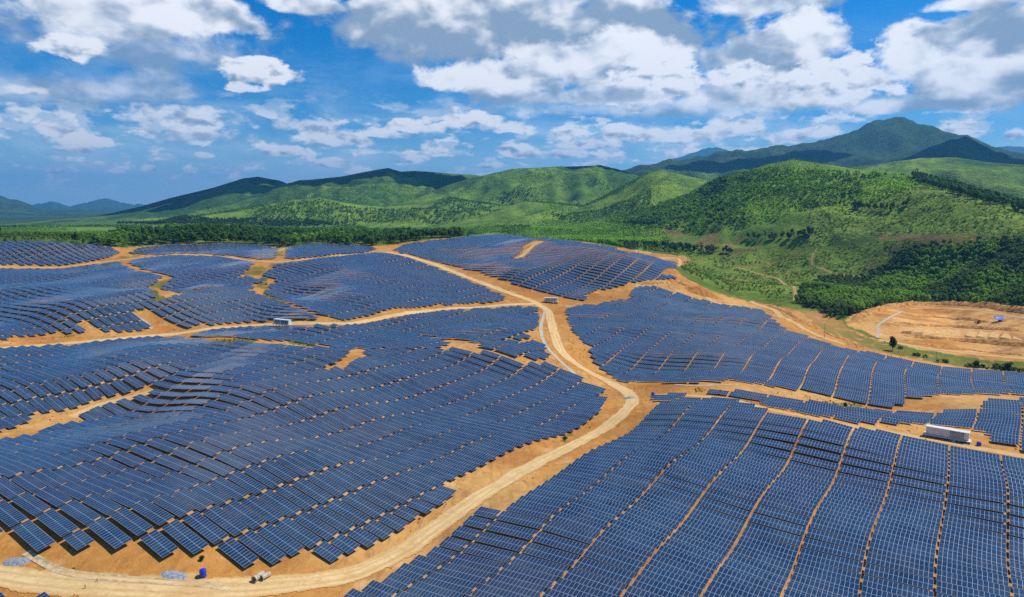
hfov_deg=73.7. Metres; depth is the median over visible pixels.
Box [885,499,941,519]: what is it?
solar table
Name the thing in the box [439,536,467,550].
solar table
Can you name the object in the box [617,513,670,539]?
solar table
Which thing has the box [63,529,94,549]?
solar table
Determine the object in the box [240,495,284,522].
solar table
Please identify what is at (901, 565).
solar table
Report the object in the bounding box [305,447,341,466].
solar table
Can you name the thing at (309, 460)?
solar table
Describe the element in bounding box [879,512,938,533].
solar table
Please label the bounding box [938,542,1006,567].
solar table
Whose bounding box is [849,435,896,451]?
solar table
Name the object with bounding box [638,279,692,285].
soil bank
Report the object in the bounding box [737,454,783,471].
solar table
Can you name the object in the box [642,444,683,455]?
solar table
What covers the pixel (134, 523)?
solar table
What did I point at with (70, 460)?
solar table
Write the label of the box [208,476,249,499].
solar table
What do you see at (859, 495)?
solar table
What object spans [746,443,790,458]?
solar table
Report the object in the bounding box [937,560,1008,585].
solar table
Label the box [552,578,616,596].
solar table
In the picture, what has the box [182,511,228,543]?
solar table
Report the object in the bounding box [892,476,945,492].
solar table
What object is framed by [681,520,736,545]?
solar table
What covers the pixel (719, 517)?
solar table
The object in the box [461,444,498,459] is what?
solar table
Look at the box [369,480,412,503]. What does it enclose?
solar table
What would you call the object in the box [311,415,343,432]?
solar table
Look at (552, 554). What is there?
solar table
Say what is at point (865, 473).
solar table
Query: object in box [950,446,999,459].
solar table
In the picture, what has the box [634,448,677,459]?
solar table
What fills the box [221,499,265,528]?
solar table
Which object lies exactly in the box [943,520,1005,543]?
solar table
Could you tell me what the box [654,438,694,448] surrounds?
solar table
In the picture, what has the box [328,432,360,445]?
solar table
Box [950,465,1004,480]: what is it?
solar table
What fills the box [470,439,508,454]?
solar table
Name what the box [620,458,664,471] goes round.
solar table
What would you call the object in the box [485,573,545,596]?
solar table
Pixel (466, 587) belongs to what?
solar table
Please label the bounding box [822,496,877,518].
solar table
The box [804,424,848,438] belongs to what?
solar table
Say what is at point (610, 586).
solar table
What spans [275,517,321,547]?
solar table
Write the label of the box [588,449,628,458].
solar table
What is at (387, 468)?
solar table
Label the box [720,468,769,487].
solar table
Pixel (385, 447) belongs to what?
solar table
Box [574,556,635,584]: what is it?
solar table
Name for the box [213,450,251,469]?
solar table
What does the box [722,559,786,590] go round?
solar table
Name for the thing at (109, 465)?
solar table
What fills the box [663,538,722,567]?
solar table
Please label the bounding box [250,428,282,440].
solar table
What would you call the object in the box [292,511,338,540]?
solar table
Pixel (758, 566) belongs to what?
solar table
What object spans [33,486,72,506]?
solar table
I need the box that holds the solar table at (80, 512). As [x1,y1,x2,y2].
[58,499,100,524]
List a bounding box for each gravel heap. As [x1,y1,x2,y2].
[2,557,30,565]
[160,571,187,578]
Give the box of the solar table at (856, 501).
[826,491,880,511]
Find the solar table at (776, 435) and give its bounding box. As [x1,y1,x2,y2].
[754,430,797,442]
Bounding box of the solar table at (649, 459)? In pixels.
[627,452,671,465]
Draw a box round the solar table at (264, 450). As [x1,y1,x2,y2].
[245,441,281,458]
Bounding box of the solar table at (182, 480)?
[161,471,200,488]
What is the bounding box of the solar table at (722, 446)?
[699,440,741,453]
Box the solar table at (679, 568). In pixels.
[648,554,711,584]
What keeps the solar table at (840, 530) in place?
on the ground
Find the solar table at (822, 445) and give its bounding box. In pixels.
[798,437,844,452]
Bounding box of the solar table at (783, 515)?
[754,504,809,525]
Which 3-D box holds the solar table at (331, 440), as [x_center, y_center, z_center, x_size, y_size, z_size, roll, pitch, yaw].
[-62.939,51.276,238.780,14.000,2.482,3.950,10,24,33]
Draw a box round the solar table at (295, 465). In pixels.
[275,454,313,475]
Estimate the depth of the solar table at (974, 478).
206.16 m
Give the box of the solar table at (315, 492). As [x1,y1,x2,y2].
[291,477,333,503]
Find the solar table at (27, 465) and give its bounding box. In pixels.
[12,458,44,473]
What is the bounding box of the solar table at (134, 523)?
[109,507,152,535]
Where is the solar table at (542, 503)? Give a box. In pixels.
[515,496,563,511]
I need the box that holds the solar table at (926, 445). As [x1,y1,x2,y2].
[901,438,947,452]
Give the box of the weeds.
[40,282,1017,570]
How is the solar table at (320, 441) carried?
on the ground
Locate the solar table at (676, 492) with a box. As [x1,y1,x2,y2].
[649,481,698,502]
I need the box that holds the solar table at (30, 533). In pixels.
[11,520,55,550]
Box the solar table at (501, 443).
[481,436,517,449]
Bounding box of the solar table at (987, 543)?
[941,527,1005,552]
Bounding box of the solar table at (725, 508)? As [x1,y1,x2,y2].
[697,497,750,519]
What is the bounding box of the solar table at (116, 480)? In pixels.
[97,473,133,488]
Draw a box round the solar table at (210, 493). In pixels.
[190,482,231,505]
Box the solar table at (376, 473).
[350,460,388,480]
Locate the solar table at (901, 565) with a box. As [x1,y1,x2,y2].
[866,552,933,578]
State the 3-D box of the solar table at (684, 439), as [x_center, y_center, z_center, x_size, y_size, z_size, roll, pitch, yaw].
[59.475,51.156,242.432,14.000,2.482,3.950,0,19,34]
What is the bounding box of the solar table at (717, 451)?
[694,444,737,458]
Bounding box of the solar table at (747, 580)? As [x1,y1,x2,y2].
[716,566,782,596]
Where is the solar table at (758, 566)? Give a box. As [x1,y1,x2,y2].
[727,553,789,583]
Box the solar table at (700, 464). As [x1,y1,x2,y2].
[676,456,721,473]
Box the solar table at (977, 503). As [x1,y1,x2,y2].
[947,495,1006,512]
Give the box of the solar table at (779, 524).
[749,513,806,535]
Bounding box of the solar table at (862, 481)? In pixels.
[836,473,888,489]
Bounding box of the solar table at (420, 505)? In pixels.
[405,497,434,513]
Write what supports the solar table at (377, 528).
on the ground
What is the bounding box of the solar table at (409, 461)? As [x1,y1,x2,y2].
[388,453,423,466]
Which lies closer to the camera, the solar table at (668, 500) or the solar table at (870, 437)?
the solar table at (668, 500)
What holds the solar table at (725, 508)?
on the ground
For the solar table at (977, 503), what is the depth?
193.63 m
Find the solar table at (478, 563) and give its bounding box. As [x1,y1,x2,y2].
[449,553,503,573]
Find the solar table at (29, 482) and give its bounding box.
[10,472,47,492]
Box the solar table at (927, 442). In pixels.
[902,435,947,448]
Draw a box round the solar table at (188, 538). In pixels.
[162,519,208,553]
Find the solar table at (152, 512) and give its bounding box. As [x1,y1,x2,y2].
[130,499,173,525]
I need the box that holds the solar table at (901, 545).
[871,533,934,557]
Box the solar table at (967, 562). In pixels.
[937,551,1006,575]
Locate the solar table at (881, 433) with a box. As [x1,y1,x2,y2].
[859,426,899,441]
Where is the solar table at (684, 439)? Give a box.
[660,435,699,443]
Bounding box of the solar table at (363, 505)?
[341,492,384,517]
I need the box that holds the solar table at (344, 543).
[330,533,359,553]
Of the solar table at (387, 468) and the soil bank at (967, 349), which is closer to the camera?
the solar table at (387, 468)
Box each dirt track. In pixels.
[0,251,385,267]
[68,390,151,417]
[517,242,538,257]
[629,252,681,265]
[636,284,742,305]
[655,394,1023,457]
[737,267,796,299]
[749,301,844,344]
[811,248,860,276]
[878,339,1023,359]
[909,307,1023,318]
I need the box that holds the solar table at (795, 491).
[769,482,821,502]
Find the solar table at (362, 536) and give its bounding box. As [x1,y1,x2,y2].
[347,526,378,546]
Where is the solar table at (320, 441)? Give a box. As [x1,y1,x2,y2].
[305,436,337,448]
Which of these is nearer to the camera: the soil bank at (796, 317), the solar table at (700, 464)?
the solar table at (700, 464)
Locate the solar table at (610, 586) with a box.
[563,567,626,595]
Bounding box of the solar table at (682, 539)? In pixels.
[670,532,726,561]
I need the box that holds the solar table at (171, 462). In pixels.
[153,454,188,470]
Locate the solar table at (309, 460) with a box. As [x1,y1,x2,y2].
[289,450,327,470]
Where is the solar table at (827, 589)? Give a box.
[790,574,857,596]
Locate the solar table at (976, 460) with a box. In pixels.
[950,454,1000,467]
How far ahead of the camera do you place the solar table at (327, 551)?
169.66 m
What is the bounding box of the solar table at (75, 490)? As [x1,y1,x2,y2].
[55,481,93,499]
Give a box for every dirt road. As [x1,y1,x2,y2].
[0,252,640,596]
[1,303,534,347]
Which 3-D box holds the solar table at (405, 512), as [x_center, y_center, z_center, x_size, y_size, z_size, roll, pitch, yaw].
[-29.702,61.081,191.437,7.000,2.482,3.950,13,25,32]
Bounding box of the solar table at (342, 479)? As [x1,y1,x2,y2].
[321,467,362,490]
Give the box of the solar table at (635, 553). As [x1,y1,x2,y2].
[592,535,651,562]
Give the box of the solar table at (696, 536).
[675,526,731,553]
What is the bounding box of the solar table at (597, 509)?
[569,498,618,519]
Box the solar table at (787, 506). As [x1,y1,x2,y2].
[759,496,813,516]
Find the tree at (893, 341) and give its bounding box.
[889,336,897,350]
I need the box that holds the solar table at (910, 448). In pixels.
[899,444,947,459]
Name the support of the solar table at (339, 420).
on the ground
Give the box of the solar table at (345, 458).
[320,446,355,463]
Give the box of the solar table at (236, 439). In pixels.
[218,431,252,446]
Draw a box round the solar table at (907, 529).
[876,518,937,540]
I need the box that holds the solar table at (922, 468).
[895,460,947,476]
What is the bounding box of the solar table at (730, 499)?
[703,489,755,510]
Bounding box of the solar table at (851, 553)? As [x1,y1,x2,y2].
[802,538,864,560]
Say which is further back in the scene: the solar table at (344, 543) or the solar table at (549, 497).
the solar table at (549, 497)
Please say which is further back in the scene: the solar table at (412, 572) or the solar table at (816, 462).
the solar table at (816, 462)
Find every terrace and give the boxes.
[901,328,913,333]
[912,328,925,334]
[924,328,937,335]
[938,329,948,335]
[948,330,960,336]
[965,331,976,337]
[976,331,987,338]
[987,332,999,339]
[999,333,1009,340]
[1011,336,1021,340]
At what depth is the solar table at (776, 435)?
238.12 m
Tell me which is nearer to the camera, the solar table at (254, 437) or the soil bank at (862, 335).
the solar table at (254, 437)
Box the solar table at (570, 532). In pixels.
[542,520,596,543]
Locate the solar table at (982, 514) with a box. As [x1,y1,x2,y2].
[946,504,1006,522]
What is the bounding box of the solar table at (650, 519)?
[624,508,676,533]
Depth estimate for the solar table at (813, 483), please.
209.91 m
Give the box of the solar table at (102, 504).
[80,492,121,514]
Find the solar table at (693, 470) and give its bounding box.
[669,461,716,479]
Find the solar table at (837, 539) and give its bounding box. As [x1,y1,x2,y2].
[806,528,867,550]
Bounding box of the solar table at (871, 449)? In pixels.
[847,441,895,457]
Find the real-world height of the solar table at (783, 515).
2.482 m
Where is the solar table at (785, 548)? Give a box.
[740,531,799,556]
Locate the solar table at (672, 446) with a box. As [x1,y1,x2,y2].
[648,441,688,452]
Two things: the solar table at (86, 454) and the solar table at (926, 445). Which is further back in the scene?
the solar table at (926, 445)
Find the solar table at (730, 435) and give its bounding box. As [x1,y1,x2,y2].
[708,430,750,440]
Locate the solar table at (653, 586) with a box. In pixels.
[631,575,698,596]
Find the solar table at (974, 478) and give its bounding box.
[950,471,1005,486]
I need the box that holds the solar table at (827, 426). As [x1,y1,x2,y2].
[807,419,850,433]
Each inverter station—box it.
[272,318,292,325]
[543,297,558,302]
[923,424,971,443]
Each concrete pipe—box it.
[251,570,264,582]
[260,571,271,580]
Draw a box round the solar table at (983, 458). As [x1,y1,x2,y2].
[950,450,999,463]
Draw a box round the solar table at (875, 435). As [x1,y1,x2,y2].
[854,428,898,442]
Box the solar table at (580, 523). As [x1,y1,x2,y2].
[551,512,604,533]
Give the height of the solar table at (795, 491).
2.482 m
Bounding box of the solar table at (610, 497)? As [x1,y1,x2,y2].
[585,488,632,507]
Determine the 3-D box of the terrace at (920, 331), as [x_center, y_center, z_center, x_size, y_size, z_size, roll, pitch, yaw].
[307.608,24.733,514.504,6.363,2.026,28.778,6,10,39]
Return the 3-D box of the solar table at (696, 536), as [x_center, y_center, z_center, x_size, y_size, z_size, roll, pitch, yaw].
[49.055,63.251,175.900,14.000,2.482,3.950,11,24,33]
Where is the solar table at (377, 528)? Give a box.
[363,519,393,538]
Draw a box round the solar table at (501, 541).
[474,531,526,550]
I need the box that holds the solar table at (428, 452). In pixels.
[408,446,444,458]
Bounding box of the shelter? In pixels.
[994,316,1004,320]
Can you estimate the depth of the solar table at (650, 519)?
183.58 m
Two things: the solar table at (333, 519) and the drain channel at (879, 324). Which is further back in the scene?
the drain channel at (879, 324)
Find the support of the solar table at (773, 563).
on the ground
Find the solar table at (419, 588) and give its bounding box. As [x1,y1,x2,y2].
[405,581,463,596]
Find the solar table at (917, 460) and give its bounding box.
[897,453,947,469]
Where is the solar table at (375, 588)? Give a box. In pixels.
[361,580,397,596]
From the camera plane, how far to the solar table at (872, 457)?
222.07 m
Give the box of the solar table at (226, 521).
[202,505,247,535]
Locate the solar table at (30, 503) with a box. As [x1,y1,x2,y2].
[10,492,50,515]
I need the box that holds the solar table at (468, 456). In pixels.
[450,449,489,464]
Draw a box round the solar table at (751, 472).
[726,463,774,482]
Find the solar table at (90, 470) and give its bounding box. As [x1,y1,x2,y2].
[73,462,108,478]
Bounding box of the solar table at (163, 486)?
[143,477,181,494]
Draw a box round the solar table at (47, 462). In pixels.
[32,455,64,469]
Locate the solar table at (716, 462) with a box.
[682,451,727,468]
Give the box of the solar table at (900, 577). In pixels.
[864,563,933,590]
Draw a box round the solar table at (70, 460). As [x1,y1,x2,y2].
[51,452,83,466]
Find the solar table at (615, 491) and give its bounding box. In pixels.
[591,483,639,501]
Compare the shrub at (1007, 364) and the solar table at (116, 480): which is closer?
the solar table at (116, 480)
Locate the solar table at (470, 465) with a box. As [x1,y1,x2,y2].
[440,454,479,470]
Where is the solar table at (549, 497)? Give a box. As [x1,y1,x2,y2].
[525,490,571,505]
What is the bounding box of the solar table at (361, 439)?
[338,429,371,443]
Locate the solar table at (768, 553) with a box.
[735,539,795,565]
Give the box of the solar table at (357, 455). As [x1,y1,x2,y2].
[334,446,367,460]
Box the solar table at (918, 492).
[889,484,944,501]
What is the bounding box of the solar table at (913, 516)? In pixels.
[882,505,940,526]
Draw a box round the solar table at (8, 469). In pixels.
[0,461,23,476]
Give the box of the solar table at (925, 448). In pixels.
[900,441,947,455]
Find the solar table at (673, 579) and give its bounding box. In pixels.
[640,564,705,594]
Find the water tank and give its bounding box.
[199,568,206,577]
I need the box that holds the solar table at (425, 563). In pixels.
[409,554,442,571]
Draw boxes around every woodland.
[0,171,652,234]
[0,175,727,257]
[794,234,1023,315]
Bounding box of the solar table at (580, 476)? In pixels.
[557,469,600,482]
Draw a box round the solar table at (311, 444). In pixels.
[291,436,323,449]
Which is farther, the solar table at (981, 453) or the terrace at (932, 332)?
the terrace at (932, 332)
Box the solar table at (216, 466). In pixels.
[196,457,235,475]
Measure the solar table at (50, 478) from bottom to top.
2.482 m
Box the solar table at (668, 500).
[643,489,693,510]
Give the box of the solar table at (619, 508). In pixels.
[577,494,625,513]
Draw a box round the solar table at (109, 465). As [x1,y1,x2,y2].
[92,457,127,473]
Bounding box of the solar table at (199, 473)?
[179,464,218,482]
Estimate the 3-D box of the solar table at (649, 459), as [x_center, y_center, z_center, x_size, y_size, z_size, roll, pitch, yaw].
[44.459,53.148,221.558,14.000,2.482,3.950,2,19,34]
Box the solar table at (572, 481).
[549,475,593,489]
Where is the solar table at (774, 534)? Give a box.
[744,522,802,545]
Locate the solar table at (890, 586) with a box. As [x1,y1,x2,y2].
[862,575,933,596]
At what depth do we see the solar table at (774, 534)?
180.47 m
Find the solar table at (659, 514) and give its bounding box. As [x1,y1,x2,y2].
[631,502,682,526]
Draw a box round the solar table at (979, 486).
[949,478,1006,494]
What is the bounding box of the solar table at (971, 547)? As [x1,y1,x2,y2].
[940,535,1005,559]
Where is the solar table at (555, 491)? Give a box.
[533,485,579,499]
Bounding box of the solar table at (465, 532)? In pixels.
[451,526,479,539]
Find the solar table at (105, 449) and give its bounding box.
[88,442,120,455]
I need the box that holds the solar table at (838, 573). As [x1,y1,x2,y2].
[796,558,860,584]
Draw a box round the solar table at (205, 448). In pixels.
[186,440,221,455]
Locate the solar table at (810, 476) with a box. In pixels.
[783,467,832,484]
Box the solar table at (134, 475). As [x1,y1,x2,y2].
[116,468,153,483]
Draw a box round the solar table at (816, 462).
[791,454,838,469]
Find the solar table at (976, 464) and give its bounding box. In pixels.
[950,457,1001,471]
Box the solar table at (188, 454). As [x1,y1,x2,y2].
[170,446,205,462]
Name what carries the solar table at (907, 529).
on the ground
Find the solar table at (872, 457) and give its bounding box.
[845,448,893,464]
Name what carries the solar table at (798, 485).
on the ground
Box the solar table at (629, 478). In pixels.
[605,470,651,486]
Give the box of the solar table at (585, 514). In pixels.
[560,504,611,526]
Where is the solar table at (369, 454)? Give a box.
[347,445,379,458]
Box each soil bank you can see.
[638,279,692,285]
[766,304,860,344]
[847,329,883,341]
[849,306,889,321]
[882,300,1023,313]
[894,322,1023,330]
[900,340,1023,355]
[904,334,1023,346]
[905,315,991,322]
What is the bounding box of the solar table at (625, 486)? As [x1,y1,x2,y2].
[598,477,645,494]
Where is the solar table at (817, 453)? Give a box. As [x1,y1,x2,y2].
[795,446,841,461]
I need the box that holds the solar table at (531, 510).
[506,502,555,518]
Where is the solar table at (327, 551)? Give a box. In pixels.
[313,541,343,561]
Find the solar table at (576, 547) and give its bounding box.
[532,531,587,554]
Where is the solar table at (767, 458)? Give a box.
[742,449,787,465]
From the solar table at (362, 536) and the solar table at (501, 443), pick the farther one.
the solar table at (501, 443)
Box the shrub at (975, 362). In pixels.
[972,360,979,365]
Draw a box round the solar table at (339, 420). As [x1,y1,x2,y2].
[322,411,354,428]
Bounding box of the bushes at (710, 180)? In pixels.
[526,158,1022,253]
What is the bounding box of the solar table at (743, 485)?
[715,474,764,494]
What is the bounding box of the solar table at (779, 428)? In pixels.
[758,423,800,434]
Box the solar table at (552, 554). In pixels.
[521,542,578,565]
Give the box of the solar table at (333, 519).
[309,504,355,532]
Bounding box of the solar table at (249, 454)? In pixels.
[230,445,267,463]
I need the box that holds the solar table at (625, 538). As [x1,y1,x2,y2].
[601,526,658,553]
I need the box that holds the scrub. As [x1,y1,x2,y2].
[675,180,1023,297]
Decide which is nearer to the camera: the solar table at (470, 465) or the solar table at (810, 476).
the solar table at (810, 476)
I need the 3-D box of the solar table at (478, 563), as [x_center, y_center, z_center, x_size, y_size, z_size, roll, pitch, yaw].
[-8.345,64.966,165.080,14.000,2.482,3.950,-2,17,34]
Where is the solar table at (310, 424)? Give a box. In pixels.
[299,419,332,434]
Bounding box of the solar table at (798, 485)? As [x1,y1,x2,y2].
[775,477,825,496]
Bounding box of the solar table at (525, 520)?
[496,511,546,528]
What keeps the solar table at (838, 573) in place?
on the ground
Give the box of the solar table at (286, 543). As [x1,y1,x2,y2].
[256,523,303,555]
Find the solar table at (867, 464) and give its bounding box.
[842,457,892,472]
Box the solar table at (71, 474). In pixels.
[53,465,88,483]
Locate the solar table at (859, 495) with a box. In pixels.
[830,485,883,505]
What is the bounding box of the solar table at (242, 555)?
[217,537,258,567]
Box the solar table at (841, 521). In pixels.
[814,510,872,533]
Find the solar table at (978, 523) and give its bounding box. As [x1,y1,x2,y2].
[944,512,1006,533]
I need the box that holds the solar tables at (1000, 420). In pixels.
[0,234,1023,596]
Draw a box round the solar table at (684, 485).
[656,474,704,494]
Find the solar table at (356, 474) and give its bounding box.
[335,462,375,485]
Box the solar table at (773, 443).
[750,436,794,450]
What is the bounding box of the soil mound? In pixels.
[684,285,720,299]
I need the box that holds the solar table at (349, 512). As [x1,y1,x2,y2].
[325,498,370,524]
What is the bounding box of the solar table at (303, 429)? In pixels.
[288,422,320,436]
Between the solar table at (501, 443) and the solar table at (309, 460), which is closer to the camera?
the solar table at (309, 460)
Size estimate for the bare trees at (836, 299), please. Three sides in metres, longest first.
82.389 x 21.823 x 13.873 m
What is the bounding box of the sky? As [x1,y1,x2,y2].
[0,0,1023,205]
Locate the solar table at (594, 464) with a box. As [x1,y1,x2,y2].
[572,458,614,469]
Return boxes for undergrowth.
[884,341,1023,371]
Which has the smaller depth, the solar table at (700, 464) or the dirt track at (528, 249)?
the solar table at (700, 464)
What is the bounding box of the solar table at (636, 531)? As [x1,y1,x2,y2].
[609,519,664,545]
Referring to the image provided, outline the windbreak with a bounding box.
[117,168,1023,251]
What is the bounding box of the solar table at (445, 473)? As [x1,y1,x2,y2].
[420,463,458,479]
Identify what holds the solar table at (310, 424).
on the ground
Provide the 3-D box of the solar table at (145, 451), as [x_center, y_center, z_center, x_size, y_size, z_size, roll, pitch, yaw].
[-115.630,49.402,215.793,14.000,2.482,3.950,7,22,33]
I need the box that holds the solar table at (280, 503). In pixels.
[258,489,301,516]
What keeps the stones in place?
on the ground
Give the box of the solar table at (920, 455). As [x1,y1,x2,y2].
[898,448,947,463]
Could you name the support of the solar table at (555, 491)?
on the ground
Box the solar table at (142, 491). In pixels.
[122,482,162,499]
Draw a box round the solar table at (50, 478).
[32,468,68,487]
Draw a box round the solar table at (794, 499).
[764,488,817,508]
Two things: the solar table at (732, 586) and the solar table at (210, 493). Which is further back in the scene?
the solar table at (210, 493)
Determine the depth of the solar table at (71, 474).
198.01 m
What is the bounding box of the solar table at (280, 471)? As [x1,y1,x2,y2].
[259,459,298,481]
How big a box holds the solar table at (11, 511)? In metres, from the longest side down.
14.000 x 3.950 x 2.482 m
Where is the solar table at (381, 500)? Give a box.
[355,486,398,510]
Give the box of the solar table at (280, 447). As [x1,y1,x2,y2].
[262,439,296,454]
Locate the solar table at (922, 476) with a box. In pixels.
[893,467,946,484]
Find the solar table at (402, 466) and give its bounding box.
[376,456,412,470]
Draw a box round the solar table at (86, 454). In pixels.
[69,447,102,461]
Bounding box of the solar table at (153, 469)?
[135,461,171,477]
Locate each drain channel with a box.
[22,550,229,590]
[539,308,575,373]
[674,384,738,385]
[875,311,903,337]
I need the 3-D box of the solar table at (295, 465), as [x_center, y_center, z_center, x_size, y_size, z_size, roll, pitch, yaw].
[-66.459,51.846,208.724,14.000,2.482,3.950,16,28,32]
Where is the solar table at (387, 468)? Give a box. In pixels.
[364,458,400,475]
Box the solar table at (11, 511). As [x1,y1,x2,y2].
[0,500,27,526]
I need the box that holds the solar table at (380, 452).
[358,443,390,456]
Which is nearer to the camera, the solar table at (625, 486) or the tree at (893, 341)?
the solar table at (625, 486)
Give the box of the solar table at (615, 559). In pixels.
[583,546,643,572]
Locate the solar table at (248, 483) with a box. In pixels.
[226,470,267,494]
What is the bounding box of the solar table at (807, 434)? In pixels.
[801,430,846,444]
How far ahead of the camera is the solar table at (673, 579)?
152.97 m
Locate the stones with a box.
[22,337,1007,594]
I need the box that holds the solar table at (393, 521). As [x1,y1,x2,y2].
[378,512,407,530]
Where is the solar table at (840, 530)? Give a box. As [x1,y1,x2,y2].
[810,518,869,541]
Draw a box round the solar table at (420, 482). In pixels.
[395,471,436,490]
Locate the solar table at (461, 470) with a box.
[430,459,469,475]
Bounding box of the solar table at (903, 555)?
[868,542,934,567]
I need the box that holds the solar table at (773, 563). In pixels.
[732,547,792,574]
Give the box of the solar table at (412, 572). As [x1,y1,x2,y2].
[394,563,428,580]
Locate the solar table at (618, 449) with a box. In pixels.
[596,445,635,453]
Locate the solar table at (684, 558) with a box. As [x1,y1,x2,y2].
[656,545,717,575]
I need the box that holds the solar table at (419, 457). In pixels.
[399,450,434,462]
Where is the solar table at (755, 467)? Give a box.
[732,459,778,477]
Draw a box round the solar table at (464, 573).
[436,562,491,583]
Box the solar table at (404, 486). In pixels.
[382,475,424,496]
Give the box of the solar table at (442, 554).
[425,546,455,561]
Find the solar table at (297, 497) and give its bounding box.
[275,483,317,510]
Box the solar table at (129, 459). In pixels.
[110,450,145,466]
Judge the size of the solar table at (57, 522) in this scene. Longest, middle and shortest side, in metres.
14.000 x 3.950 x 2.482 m
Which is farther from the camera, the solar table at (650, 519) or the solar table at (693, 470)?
the solar table at (693, 470)
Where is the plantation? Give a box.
[525,166,917,241]
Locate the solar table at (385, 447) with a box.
[368,441,401,453]
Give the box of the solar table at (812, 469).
[787,461,835,478]
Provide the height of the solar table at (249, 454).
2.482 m
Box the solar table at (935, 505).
[887,491,943,510]
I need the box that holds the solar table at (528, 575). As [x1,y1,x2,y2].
[498,563,556,587]
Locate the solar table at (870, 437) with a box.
[852,431,897,446]
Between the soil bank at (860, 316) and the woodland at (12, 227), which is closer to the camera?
the soil bank at (860, 316)
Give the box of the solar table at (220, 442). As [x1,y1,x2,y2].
[203,435,238,450]
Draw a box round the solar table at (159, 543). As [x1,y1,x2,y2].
[140,529,177,557]
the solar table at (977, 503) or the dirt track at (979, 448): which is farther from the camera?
the dirt track at (979, 448)
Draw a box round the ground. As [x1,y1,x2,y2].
[0,117,1023,596]
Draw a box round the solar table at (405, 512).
[392,505,419,520]
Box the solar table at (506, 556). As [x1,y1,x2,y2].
[462,542,515,562]
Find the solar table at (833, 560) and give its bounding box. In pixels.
[799,548,862,572]
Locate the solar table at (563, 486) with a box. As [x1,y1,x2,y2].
[541,480,586,494]
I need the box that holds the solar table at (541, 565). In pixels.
[510,553,568,576]
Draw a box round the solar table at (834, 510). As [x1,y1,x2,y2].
[818,503,874,525]
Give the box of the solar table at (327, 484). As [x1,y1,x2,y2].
[306,471,348,497]
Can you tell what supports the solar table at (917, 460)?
on the ground
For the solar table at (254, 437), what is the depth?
228.52 m
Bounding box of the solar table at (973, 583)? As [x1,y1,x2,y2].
[936,569,1009,596]
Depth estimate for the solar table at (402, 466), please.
222.27 m
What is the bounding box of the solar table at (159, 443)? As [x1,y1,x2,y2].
[146,437,178,451]
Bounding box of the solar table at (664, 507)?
[637,496,687,518]
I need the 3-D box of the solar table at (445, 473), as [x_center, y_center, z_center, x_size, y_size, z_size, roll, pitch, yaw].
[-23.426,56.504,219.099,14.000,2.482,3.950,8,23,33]
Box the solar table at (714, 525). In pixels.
[686,513,740,537]
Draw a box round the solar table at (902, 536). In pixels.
[874,525,936,550]
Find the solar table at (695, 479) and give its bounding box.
[663,467,710,486]
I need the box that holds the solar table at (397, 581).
[381,572,413,590]
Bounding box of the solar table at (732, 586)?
[710,575,778,596]
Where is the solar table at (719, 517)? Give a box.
[691,505,745,528]
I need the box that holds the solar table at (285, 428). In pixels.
[277,425,307,437]
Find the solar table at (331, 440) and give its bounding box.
[317,434,348,447]
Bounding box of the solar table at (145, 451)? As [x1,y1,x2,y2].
[128,444,162,458]
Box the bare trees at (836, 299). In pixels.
[821,293,852,318]
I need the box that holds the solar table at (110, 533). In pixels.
[86,517,131,548]
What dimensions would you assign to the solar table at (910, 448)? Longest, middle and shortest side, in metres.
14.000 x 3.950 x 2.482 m
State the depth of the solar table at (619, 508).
191.47 m
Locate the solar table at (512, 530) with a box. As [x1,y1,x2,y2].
[485,520,536,539]
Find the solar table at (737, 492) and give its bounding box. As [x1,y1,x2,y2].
[709,481,759,501]
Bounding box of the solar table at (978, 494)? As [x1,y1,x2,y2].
[948,486,1006,502]
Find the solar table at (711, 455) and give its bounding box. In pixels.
[688,448,732,463]
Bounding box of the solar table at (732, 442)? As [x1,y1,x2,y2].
[704,435,746,447]
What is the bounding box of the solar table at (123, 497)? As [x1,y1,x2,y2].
[102,487,142,506]
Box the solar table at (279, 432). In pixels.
[264,426,295,438]
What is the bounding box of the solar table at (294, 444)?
[277,437,310,451]
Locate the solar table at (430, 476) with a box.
[408,467,447,484]
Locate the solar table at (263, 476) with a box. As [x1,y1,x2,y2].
[243,464,283,488]
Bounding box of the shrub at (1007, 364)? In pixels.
[1004,361,1013,369]
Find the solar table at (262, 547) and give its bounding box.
[237,529,285,564]
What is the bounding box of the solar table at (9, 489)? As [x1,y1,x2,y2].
[0,476,25,498]
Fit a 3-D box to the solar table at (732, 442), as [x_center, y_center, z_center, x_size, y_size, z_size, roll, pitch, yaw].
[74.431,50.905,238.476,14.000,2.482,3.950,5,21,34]
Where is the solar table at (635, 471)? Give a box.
[613,464,658,479]
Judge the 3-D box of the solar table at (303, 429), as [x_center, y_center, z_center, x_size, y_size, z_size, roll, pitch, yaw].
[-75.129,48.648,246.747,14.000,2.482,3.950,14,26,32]
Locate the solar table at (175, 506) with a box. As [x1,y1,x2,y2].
[150,493,193,516]
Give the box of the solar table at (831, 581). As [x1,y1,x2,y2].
[793,567,859,593]
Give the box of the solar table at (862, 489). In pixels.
[833,480,885,497]
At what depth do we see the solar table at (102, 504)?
177.24 m
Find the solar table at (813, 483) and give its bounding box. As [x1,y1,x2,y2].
[779,472,828,491]
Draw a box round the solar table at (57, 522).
[36,508,78,536]
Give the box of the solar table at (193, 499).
[171,488,212,510]
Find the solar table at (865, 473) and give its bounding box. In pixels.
[839,465,890,481]
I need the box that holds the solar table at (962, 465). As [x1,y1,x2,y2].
[950,461,1003,475]
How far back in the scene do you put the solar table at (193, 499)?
182.45 m
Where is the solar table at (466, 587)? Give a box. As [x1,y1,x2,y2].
[421,571,477,594]
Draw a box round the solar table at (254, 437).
[234,429,267,443]
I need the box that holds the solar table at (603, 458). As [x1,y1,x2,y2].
[580,453,621,463]
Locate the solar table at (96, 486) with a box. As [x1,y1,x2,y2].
[78,477,114,494]
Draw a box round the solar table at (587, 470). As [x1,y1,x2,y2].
[564,464,607,476]

